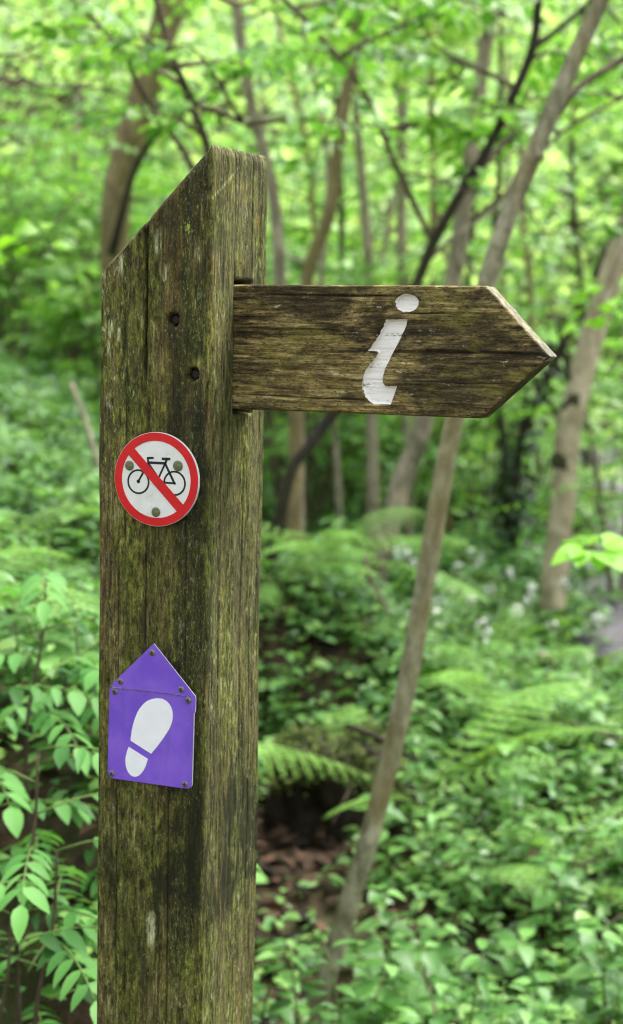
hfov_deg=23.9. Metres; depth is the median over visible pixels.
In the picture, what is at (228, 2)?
hanging twig
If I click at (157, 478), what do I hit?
no cycling sign
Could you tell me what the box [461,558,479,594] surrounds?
white flower plant
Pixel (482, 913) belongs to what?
woodland plant
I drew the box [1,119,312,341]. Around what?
woodland bush
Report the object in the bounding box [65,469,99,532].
woodland plant
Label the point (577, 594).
white flower plant
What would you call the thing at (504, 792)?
woodland plant
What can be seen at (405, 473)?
woodland tree
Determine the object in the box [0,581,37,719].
woodland plant
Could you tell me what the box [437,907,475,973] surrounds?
woodland plant
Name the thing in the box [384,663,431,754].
woodland plant
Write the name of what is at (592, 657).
white flower plant
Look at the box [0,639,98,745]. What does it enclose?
ash sapling
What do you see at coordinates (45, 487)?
woodland plant
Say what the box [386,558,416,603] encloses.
white flower plant
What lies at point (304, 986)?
woodland plant
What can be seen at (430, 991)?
dead stem
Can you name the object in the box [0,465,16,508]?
woodland plant
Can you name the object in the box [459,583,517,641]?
white flower plant
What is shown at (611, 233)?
leafy sprig
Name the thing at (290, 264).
woodland bush
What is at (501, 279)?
tree
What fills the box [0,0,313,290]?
broad tree
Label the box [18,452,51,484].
woodland plant
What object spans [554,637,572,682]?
woodland plant
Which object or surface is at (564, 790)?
woodland plant
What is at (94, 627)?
woodland plant
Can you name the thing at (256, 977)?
woodland plant
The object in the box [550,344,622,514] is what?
woodland bush
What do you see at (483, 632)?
white flower plant
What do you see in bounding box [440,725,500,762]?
dead stem
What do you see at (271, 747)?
fern
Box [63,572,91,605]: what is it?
woodland plant
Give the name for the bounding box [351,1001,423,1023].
woodland plant
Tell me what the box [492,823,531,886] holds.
woodland plant
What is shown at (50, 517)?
fern
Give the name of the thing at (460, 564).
white flower plant
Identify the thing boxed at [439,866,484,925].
woodland plant
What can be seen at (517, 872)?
fern
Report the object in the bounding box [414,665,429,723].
woodland plant
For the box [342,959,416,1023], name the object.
woodland plant
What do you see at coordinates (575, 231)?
tree
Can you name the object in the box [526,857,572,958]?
woodland plant
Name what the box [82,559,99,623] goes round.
woodland plant
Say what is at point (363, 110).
leafy sprig
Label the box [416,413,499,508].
woodland bush
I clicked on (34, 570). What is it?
woodland plant
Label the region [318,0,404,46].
leafy sprig
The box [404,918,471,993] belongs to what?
woodland plant
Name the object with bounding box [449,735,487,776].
woodland plant
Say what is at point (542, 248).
tree
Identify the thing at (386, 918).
woodland plant
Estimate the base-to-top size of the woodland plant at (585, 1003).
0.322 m
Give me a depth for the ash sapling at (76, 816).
2.70 m
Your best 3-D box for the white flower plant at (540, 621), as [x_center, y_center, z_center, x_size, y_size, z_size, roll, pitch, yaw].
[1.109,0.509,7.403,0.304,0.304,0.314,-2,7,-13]
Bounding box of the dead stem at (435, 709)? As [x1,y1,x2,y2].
[411,708,463,716]
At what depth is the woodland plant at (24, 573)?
4.11 m
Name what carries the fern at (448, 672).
on the ground cover at (36, 400)
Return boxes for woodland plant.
[0,424,15,485]
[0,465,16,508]
[0,475,19,531]
[0,483,15,505]
[0,511,16,611]
[0,514,22,610]
[0,550,29,608]
[0,564,20,663]
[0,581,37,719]
[0,607,80,706]
[0,610,77,723]
[6,560,41,613]
[7,539,49,614]
[13,469,50,531]
[17,443,43,473]
[17,529,91,633]
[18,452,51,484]
[21,552,47,605]
[25,463,55,527]
[25,532,52,593]
[30,614,71,647]
[50,582,99,649]
[50,609,96,688]
[52,581,93,620]
[53,593,98,659]
[54,513,96,564]
[55,464,96,542]
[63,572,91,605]
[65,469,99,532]
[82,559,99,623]
[88,584,99,632]
[253,948,309,1023]
[253,972,258,1004]
[254,934,329,1023]
[255,871,267,908]
[259,560,281,619]
[261,539,296,599]
[269,650,304,728]
[294,939,372,1023]
[311,516,348,576]
[319,530,363,568]
[322,520,352,557]
[333,548,355,582]
[335,963,382,1011]
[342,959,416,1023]
[343,942,398,1014]
[345,605,365,661]
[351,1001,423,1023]
[354,793,412,876]
[354,943,432,1023]
[355,884,413,984]
[356,554,377,611]
[368,585,395,601]
[376,690,409,753]
[383,884,434,950]
[384,647,424,720]
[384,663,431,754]
[395,771,419,835]
[396,941,457,1023]
[399,636,427,669]
[399,743,446,852]
[402,995,442,1023]
[404,701,442,783]
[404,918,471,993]
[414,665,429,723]
[419,807,451,873]
[423,676,466,754]
[426,976,460,1023]
[433,829,497,901]
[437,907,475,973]
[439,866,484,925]
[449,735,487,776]
[450,856,485,945]
[451,611,472,660]
[453,939,505,1023]
[459,928,542,1007]
[461,613,494,672]
[467,874,510,931]
[468,641,500,670]
[481,647,511,682]
[482,980,525,1023]
[487,738,524,826]
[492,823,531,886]
[493,704,521,766]
[495,744,541,846]
[495,811,563,887]
[495,1005,549,1023]
[498,759,537,821]
[499,972,561,1023]
[504,647,534,683]
[520,650,540,671]
[521,853,581,955]
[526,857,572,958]
[529,669,569,715]
[532,751,580,853]
[540,624,574,680]
[542,631,563,668]
[544,688,569,722]
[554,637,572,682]
[556,700,604,759]
[561,749,621,805]
[561,924,622,1020]
[562,923,600,1017]
[564,918,604,994]
[565,941,602,1006]
[573,922,622,1023]
[575,670,611,702]
[590,815,622,898]
[593,958,622,1007]
[595,966,622,1023]
[604,654,622,687]
[605,668,622,707]
[605,678,622,715]
[607,827,622,893]
[608,684,622,707]
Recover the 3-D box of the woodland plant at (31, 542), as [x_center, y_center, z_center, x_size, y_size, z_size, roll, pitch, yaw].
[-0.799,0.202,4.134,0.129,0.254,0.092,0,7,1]
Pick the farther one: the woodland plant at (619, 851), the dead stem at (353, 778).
the dead stem at (353, 778)
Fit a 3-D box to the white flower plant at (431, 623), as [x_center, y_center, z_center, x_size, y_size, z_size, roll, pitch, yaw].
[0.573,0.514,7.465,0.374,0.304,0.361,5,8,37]
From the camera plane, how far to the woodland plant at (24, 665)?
2.89 m
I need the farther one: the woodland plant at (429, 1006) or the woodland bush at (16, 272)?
the woodland bush at (16, 272)
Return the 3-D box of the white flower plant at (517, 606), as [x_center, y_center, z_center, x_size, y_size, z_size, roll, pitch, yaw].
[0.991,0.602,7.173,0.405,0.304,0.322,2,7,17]
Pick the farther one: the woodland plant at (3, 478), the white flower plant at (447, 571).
the white flower plant at (447, 571)
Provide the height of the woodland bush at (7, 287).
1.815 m
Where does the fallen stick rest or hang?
on the ground cover at (36, 400)
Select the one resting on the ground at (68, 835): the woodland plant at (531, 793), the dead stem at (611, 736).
the woodland plant at (531, 793)
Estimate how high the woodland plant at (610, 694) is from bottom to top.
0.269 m
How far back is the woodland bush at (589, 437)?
8.33 m
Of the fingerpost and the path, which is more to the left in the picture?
the fingerpost
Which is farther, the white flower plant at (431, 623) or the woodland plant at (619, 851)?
the white flower plant at (431, 623)
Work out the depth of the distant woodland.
24.63 m
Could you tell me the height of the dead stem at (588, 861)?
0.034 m
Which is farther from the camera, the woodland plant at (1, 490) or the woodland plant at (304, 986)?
the woodland plant at (1, 490)
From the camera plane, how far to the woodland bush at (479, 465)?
11.40 m
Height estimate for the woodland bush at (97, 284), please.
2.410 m
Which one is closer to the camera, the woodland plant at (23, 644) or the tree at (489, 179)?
the woodland plant at (23, 644)
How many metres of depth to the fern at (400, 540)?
5.49 m
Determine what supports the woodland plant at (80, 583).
on the ground at (68, 835)
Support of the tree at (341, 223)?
on the ground at (68, 835)
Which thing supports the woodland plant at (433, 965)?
on the ground at (68, 835)
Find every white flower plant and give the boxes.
[357,611,462,684]
[379,607,466,684]
[386,547,414,591]
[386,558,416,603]
[387,543,415,585]
[388,549,441,592]
[408,560,459,580]
[427,622,449,629]
[429,583,471,633]
[430,572,457,620]
[434,562,483,601]
[434,594,472,643]
[447,595,499,645]
[458,553,500,594]
[459,548,491,586]
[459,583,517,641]
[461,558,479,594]
[476,619,519,674]
[483,627,520,682]
[485,568,523,622]
[486,604,522,651]
[500,591,555,646]
[504,583,554,636]
[531,576,592,633]
[545,620,588,670]
[559,613,622,668]
[567,562,613,607]
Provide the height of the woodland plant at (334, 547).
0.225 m
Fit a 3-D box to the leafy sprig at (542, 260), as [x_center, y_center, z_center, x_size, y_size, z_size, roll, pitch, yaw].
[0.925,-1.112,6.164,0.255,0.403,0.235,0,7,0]
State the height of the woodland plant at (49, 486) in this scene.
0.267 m
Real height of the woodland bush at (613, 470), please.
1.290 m
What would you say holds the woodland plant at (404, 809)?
on the ground at (68, 835)
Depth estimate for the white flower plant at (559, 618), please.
7.50 m
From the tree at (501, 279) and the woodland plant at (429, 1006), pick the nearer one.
the woodland plant at (429, 1006)
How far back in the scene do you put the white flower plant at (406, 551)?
8.65 m
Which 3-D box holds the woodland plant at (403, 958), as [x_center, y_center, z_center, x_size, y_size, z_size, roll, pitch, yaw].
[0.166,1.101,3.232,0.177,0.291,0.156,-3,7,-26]
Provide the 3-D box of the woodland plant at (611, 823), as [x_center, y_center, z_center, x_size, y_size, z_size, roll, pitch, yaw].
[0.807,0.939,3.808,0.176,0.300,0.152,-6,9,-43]
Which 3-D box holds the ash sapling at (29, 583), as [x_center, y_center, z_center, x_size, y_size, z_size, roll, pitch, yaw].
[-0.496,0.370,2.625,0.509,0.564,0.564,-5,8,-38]
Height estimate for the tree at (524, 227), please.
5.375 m
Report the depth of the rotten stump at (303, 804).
4.39 m
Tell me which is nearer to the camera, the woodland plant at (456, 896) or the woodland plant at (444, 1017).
the woodland plant at (444, 1017)
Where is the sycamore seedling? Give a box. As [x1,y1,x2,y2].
[551,532,622,571]
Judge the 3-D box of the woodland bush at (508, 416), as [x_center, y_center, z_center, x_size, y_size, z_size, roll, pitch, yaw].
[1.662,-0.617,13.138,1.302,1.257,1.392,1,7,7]
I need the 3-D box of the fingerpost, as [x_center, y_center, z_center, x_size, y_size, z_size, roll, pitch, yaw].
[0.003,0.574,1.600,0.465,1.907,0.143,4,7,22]
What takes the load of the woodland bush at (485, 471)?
on the ground at (68, 835)
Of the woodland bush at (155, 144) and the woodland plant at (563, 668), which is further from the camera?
the woodland bush at (155, 144)
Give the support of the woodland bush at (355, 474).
on the ground at (68, 835)
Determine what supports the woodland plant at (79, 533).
on the ground at (68, 835)
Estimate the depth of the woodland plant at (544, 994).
3.08 m
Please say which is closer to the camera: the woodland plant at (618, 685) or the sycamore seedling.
the sycamore seedling
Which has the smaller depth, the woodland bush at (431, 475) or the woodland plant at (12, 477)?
the woodland plant at (12, 477)
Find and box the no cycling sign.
[115,432,199,525]
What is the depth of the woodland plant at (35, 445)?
6.57 m
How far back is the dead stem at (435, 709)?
4.93 m
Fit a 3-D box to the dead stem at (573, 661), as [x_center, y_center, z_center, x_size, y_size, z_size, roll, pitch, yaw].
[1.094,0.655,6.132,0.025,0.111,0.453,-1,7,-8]
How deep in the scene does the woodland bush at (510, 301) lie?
19.69 m
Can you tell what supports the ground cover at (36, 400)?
on the ground at (68, 835)
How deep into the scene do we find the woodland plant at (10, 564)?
4.10 m
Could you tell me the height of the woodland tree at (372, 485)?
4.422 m
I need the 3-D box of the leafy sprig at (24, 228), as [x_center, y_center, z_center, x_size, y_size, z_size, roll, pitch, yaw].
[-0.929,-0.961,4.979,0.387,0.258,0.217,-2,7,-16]
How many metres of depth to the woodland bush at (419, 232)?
15.91 m
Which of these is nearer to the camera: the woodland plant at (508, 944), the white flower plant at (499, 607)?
the woodland plant at (508, 944)
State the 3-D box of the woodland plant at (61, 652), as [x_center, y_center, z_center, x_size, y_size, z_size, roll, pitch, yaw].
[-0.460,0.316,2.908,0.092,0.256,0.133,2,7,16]
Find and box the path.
[567,405,622,685]
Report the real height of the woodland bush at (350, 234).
3.718 m
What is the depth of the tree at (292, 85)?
13.70 m
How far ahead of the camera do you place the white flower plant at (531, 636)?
7.33 m
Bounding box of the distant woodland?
[0,0,622,408]
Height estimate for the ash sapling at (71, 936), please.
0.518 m
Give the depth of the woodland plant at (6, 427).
5.33 m
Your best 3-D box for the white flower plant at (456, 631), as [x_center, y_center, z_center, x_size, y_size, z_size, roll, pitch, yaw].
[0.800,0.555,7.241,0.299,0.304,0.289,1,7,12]
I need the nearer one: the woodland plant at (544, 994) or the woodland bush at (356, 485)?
the woodland plant at (544, 994)
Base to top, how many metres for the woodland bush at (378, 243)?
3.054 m
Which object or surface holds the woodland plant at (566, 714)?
on the ground at (68, 835)
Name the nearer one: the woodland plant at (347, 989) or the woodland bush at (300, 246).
the woodland plant at (347, 989)
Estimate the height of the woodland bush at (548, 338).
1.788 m
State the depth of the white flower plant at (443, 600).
7.24 m
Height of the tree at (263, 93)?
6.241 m
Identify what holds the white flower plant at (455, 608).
on the ground at (68, 835)
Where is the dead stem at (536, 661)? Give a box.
[511,660,568,673]
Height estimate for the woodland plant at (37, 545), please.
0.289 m
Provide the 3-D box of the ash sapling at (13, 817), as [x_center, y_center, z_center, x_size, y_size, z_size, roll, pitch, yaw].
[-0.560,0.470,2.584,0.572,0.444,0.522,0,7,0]
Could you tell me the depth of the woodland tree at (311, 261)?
7.67 m
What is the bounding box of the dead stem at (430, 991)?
[411,950,436,1013]
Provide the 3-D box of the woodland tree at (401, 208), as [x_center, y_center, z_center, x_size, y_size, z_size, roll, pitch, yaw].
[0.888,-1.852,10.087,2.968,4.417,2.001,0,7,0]
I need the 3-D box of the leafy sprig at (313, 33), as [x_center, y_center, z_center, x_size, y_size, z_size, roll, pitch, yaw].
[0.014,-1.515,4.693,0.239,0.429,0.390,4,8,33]
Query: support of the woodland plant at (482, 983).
on the ground at (68, 835)
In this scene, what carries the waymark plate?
attached to the fingerpost
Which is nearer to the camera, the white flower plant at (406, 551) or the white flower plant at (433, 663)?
the white flower plant at (433, 663)
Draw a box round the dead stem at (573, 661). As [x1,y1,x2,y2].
[555,645,585,685]
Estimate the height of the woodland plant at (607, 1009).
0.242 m
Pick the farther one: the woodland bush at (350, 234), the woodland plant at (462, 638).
the woodland bush at (350, 234)
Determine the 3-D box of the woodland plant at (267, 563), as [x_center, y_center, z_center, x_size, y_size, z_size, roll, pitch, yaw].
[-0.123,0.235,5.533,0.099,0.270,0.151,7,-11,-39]
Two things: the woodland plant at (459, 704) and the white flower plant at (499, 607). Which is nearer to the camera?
the woodland plant at (459, 704)
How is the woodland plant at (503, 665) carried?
on the ground at (68, 835)
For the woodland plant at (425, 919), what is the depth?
3.70 m
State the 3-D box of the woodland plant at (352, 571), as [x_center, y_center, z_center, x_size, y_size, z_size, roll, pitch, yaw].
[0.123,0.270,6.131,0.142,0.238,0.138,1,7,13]
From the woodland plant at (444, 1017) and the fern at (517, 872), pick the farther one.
the fern at (517, 872)
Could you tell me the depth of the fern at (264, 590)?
5.37 m
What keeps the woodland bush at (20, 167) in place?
on the ground at (68, 835)
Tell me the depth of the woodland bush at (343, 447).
10.44 m
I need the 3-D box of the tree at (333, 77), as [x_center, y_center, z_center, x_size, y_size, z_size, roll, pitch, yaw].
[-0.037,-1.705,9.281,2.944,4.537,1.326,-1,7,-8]
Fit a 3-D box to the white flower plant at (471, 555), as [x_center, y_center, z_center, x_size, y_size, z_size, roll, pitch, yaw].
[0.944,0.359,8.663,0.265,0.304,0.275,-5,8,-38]
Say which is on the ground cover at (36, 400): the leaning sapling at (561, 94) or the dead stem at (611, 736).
the dead stem at (611, 736)
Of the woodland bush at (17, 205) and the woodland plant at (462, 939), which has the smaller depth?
the woodland plant at (462, 939)
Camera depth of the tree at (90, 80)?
14.75 m
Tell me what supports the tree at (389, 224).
on the ground at (68, 835)
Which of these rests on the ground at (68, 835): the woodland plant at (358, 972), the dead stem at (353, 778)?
the woodland plant at (358, 972)
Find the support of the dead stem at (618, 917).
on the ground cover at (36, 400)
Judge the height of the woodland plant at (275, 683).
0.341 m
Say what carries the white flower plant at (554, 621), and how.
on the ground at (68, 835)
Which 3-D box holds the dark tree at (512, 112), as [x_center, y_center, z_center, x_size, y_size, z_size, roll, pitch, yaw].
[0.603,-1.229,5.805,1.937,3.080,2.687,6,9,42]
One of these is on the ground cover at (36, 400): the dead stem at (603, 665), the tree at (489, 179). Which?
the dead stem at (603, 665)
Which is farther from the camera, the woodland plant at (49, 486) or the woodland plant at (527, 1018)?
the woodland plant at (49, 486)
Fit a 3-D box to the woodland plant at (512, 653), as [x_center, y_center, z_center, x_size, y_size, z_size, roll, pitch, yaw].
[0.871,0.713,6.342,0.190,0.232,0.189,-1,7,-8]
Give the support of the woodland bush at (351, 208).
on the ground at (68, 835)
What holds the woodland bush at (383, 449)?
on the ground at (68, 835)
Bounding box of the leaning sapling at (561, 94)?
[303,0,622,1023]
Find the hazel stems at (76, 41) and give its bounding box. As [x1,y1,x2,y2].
[10,0,429,170]
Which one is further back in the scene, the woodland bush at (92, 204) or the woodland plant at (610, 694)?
the woodland bush at (92, 204)
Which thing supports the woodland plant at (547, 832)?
on the ground at (68, 835)
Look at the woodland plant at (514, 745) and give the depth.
4.79 m
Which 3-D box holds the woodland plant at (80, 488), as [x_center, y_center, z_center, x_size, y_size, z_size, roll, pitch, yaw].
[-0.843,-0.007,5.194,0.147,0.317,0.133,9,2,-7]
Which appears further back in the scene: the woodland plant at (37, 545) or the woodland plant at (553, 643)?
the woodland plant at (553, 643)
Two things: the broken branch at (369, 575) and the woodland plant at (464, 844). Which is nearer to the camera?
the woodland plant at (464, 844)
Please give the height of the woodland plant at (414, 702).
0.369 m
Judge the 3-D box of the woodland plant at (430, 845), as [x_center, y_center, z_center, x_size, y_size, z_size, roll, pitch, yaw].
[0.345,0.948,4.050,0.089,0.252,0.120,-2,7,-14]
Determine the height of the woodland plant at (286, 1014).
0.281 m
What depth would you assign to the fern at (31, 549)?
3.50 m
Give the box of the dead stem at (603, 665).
[571,653,622,686]
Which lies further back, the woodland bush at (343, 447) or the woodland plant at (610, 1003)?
the woodland bush at (343, 447)
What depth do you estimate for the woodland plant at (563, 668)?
6.21 m
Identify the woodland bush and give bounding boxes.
[0,0,219,309]
[0,72,147,355]
[0,86,177,378]
[0,100,43,136]
[0,107,289,354]
[0,112,185,333]
[0,145,77,303]
[0,164,56,294]
[0,172,80,333]
[0,183,171,360]
[0,186,102,359]
[0,201,365,474]
[0,261,101,401]
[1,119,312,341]
[30,87,216,310]
[50,92,621,542]
[60,137,315,286]
[86,265,289,427]
[99,251,505,540]
[130,157,484,483]
[163,174,411,486]
[263,236,472,516]
[266,172,551,454]
[266,215,381,463]
[266,412,440,515]
[269,187,417,278]
[282,412,430,527]
[306,127,602,419]
[321,257,510,535]
[373,229,538,320]
[384,308,563,499]
[393,328,591,538]
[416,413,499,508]
[417,317,622,521]
[426,362,622,534]
[452,386,562,485]
[492,263,622,595]
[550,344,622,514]
[574,404,622,524]
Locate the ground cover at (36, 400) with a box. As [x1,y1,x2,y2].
[0,314,622,1023]
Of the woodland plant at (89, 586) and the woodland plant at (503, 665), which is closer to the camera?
the woodland plant at (89, 586)
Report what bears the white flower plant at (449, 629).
on the ground at (68, 835)
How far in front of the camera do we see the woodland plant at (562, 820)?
4.16 m
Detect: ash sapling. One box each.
[0,571,99,838]
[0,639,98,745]
[0,684,98,837]
[0,744,98,1023]
[0,837,263,1023]
[0,838,97,898]
[0,909,97,1020]
[47,786,81,828]
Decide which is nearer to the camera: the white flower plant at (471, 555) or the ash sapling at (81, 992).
the ash sapling at (81, 992)
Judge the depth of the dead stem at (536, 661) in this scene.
6.25 m
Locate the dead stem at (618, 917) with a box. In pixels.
[594,914,622,933]
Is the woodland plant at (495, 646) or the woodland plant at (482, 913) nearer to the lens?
the woodland plant at (482, 913)
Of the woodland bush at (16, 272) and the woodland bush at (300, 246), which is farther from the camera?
the woodland bush at (16, 272)
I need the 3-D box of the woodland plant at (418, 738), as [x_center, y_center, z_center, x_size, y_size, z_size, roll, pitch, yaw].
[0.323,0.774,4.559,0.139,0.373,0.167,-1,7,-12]
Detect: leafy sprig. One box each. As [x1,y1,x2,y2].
[0,193,94,264]
[261,0,377,107]
[282,15,384,175]
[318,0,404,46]
[432,148,501,200]
[500,200,560,294]
[559,247,622,336]
[587,186,622,242]
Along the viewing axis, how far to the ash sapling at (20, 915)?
2.26 m
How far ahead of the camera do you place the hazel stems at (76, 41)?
4.84 m
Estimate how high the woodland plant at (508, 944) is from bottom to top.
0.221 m
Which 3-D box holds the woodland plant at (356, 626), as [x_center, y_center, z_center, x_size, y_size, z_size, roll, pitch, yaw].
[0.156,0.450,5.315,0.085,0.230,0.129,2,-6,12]
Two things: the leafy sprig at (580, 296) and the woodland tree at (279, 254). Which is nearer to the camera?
the leafy sprig at (580, 296)
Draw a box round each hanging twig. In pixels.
[0,42,43,56]
[0,76,147,110]
[220,0,255,5]
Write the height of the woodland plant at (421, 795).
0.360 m
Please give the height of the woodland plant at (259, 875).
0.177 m
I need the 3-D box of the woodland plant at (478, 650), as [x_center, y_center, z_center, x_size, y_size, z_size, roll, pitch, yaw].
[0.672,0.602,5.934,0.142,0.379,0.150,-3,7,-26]
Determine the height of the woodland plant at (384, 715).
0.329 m
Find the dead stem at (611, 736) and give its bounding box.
[495,712,622,741]
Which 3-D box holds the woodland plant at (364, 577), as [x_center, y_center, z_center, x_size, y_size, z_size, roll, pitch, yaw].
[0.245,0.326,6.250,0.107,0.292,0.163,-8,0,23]
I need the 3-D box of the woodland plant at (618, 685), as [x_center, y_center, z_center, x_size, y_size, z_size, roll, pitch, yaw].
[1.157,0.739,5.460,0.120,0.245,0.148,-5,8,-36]
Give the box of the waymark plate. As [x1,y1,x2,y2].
[108,644,195,788]
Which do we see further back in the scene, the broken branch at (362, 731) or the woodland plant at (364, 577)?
the woodland plant at (364, 577)
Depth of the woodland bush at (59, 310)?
11.77 m
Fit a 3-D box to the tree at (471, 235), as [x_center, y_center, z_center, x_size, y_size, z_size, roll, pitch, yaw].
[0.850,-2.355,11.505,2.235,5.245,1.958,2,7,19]
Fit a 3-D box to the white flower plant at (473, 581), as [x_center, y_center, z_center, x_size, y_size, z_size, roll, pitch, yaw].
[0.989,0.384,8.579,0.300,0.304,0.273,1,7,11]
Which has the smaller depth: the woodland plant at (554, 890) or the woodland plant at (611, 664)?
the woodland plant at (554, 890)
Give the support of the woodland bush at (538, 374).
on the ground at (68, 835)
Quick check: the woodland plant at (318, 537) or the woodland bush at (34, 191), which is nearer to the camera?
the woodland plant at (318, 537)
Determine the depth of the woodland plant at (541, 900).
3.73 m
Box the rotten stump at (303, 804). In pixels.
[261,720,428,842]
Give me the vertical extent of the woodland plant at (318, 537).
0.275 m
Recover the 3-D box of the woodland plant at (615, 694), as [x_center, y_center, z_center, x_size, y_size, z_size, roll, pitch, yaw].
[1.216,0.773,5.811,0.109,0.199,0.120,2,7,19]
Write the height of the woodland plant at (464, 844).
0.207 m
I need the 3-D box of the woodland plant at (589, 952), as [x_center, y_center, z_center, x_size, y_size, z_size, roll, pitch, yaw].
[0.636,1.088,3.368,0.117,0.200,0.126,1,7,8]
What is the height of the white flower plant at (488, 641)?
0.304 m
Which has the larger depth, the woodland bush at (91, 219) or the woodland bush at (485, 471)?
the woodland bush at (91, 219)
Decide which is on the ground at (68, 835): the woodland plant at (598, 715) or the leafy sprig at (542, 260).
the woodland plant at (598, 715)
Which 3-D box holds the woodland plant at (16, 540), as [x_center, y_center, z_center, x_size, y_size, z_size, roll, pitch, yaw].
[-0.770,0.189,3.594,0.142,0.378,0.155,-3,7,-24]
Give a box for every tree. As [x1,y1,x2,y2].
[0,0,188,359]
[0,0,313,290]
[97,0,370,136]
[106,0,622,580]
[134,0,416,548]
[149,0,528,559]
[180,0,417,477]
[236,0,542,568]
[243,0,622,601]
[266,9,391,526]
[282,13,571,539]
[296,7,578,508]
[317,0,592,549]
[317,0,622,576]
[327,0,531,540]
[327,28,545,486]
[407,30,622,501]
[409,0,573,523]
[409,14,617,461]
[487,0,622,577]
[520,0,622,503]
[539,30,622,624]
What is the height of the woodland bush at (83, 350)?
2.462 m
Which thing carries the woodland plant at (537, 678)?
on the ground at (68, 835)
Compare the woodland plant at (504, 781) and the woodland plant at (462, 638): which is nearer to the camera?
the woodland plant at (504, 781)
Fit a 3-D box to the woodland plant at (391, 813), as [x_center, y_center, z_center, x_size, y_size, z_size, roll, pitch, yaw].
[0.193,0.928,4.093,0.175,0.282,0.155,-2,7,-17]
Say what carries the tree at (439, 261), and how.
on the ground at (68, 835)
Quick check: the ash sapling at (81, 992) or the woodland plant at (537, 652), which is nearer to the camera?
the ash sapling at (81, 992)
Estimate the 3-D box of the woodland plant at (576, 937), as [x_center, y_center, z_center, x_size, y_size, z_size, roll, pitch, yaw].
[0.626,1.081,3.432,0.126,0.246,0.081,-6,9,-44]
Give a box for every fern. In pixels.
[0,493,99,548]
[0,547,99,618]
[258,682,621,819]
[260,537,380,609]
[261,507,490,605]
[368,608,593,716]
[437,797,622,906]
[453,683,622,743]
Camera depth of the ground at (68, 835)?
4.24 m
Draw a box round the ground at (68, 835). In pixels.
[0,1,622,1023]
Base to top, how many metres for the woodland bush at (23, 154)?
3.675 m
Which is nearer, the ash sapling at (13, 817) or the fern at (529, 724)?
the ash sapling at (13, 817)
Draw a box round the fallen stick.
[70,382,98,469]
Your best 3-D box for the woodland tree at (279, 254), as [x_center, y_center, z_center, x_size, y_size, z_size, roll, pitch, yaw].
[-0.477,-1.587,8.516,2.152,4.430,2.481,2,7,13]
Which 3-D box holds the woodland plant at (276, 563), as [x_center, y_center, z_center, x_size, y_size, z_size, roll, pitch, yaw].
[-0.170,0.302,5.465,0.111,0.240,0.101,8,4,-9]
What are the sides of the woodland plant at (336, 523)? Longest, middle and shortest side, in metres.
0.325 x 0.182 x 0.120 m
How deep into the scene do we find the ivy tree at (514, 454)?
9.17 m
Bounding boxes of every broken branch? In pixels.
[345,723,420,763]
[362,555,391,615]
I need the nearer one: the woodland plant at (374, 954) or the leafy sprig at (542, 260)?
the woodland plant at (374, 954)
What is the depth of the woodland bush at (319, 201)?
19.52 m
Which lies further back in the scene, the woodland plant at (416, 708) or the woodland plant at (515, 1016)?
the woodland plant at (416, 708)
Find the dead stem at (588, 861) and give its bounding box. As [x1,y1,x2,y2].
[570,852,615,866]
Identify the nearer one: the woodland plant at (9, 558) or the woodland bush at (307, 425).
the woodland plant at (9, 558)
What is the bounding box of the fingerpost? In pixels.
[97,144,556,1023]
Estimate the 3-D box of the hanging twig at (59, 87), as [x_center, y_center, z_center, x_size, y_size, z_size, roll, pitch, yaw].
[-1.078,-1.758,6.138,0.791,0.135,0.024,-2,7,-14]
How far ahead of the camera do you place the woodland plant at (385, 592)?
6.54 m
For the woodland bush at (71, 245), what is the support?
on the ground at (68, 835)
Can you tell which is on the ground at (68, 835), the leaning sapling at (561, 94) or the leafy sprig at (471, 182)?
the leaning sapling at (561, 94)
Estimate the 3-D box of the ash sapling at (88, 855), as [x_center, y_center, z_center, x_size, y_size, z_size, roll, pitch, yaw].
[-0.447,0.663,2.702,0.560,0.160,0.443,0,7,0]
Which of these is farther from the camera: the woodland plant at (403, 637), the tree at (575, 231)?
the tree at (575, 231)
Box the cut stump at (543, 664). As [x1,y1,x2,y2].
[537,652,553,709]
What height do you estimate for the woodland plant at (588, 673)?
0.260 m
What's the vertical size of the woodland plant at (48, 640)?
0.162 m
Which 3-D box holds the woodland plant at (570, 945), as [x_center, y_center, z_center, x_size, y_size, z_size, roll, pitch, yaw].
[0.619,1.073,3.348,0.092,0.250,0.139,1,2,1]
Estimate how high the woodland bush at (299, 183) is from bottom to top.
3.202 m
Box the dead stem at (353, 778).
[332,771,354,823]
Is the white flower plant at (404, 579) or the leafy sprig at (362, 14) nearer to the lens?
the leafy sprig at (362, 14)
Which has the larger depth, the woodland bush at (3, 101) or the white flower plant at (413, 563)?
the woodland bush at (3, 101)
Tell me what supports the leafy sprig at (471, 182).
attached to the dark tree at (512, 112)
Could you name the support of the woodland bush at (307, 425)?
on the ground at (68, 835)
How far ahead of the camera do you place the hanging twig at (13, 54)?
4.13 m
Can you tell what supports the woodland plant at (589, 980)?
on the ground at (68, 835)
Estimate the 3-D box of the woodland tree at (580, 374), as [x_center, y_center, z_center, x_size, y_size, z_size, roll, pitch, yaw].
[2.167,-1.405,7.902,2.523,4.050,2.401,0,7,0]
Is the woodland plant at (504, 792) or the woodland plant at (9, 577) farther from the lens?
the woodland plant at (504, 792)
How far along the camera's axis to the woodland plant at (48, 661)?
2.87 m
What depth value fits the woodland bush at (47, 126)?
17.56 m
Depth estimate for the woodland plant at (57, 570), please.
3.51 m
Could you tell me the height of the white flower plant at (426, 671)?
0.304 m
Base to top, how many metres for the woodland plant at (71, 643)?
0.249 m
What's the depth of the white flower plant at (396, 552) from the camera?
8.71 m

